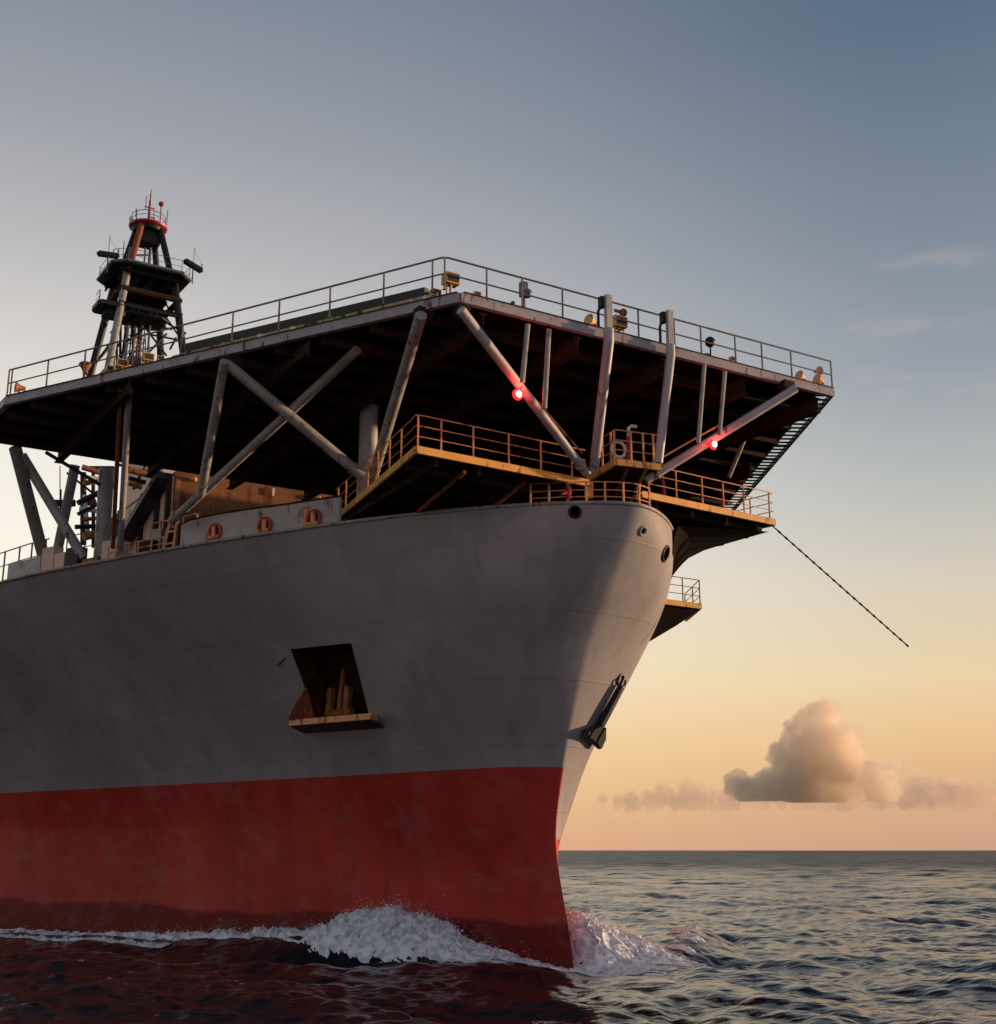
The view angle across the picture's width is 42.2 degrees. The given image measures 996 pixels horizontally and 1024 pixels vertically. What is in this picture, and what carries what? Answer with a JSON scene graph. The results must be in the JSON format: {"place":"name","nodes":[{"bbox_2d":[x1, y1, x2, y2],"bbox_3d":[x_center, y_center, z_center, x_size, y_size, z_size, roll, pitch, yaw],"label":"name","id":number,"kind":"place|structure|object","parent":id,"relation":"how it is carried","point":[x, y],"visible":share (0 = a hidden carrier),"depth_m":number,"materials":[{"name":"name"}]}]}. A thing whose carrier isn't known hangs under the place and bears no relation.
{"place":"outdoors","nodes":[
{"label":"outdoors","id":0,"kind":"place"},
{"bbox_2d":[0,850,995,1023],"bbox_3d":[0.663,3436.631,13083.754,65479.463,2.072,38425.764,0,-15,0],"label":"sea","id":1,"kind":"structure","parent":0,"point":[848,936],"depth_m":45.21,"materials":[{"name":"liquid"}]},
{"bbox_2d":[2,888,694,972],"bbox_3d":[-10.114,17.961,58.071,40.583,3.111,13.980,-7,-16,25],"label":"sea spray","id":2,"kind":"object","parent":1,"relation":"on","point":[494,950],"visible":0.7,"depth_m":48.64,"materials":[{"name":"white liquid"}]},
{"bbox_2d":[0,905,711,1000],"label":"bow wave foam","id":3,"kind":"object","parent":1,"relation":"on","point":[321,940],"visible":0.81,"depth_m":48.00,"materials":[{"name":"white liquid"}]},
{"bbox_2d":[0,189,908,968],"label":"drillship","id":4,"kind":"object","parent":1,"relation":"on","point":[454,539],"visible":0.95,"depth_m":51.32,"materials":[{"name":"paint"}]},
{"bbox_2d":[324,669,354,716],"bbox_3d":[-6.465,7.037,53.204,1.488,2.785,0.501,-12,-19,38],"label":"bollard","id":5,"kind":"object","parent":4,"relation":"attached to","point":[344,701],"visible":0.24,"depth_m":52.94,"materials":[{"name":"metal"}]},
{"bbox_2d":[582,678,625,748],"bbox_3d":[4.045,7.586,48.817,1.326,2.628,1.507,-7,-16,25],"label":"anchor","id":6,"kind":"object","parent":4,"relation":"attached to","point":[595,735],"visible":1,"depth_m":48.90,"materials":[{"name":"black metal"}]},
{"bbox_2d":[610,440,626,458],"bbox_3d":[4.348,-2.250,46.469,0.744,0.744,0.110,7,-16,-26],"label":"lifebuoy","id":7,"kind":"object","parent":4,"relation":"attached to","point":[622,444],"visible":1,"depth_m":46.47,"materials":[{"name":"white paint"}]},
{"bbox_2d":[0,0,995,849],"label":"sky","id":8,"kind":"structure","parent":0,"point":[817,178],"materials":[{"name":"blue"}]}
]}

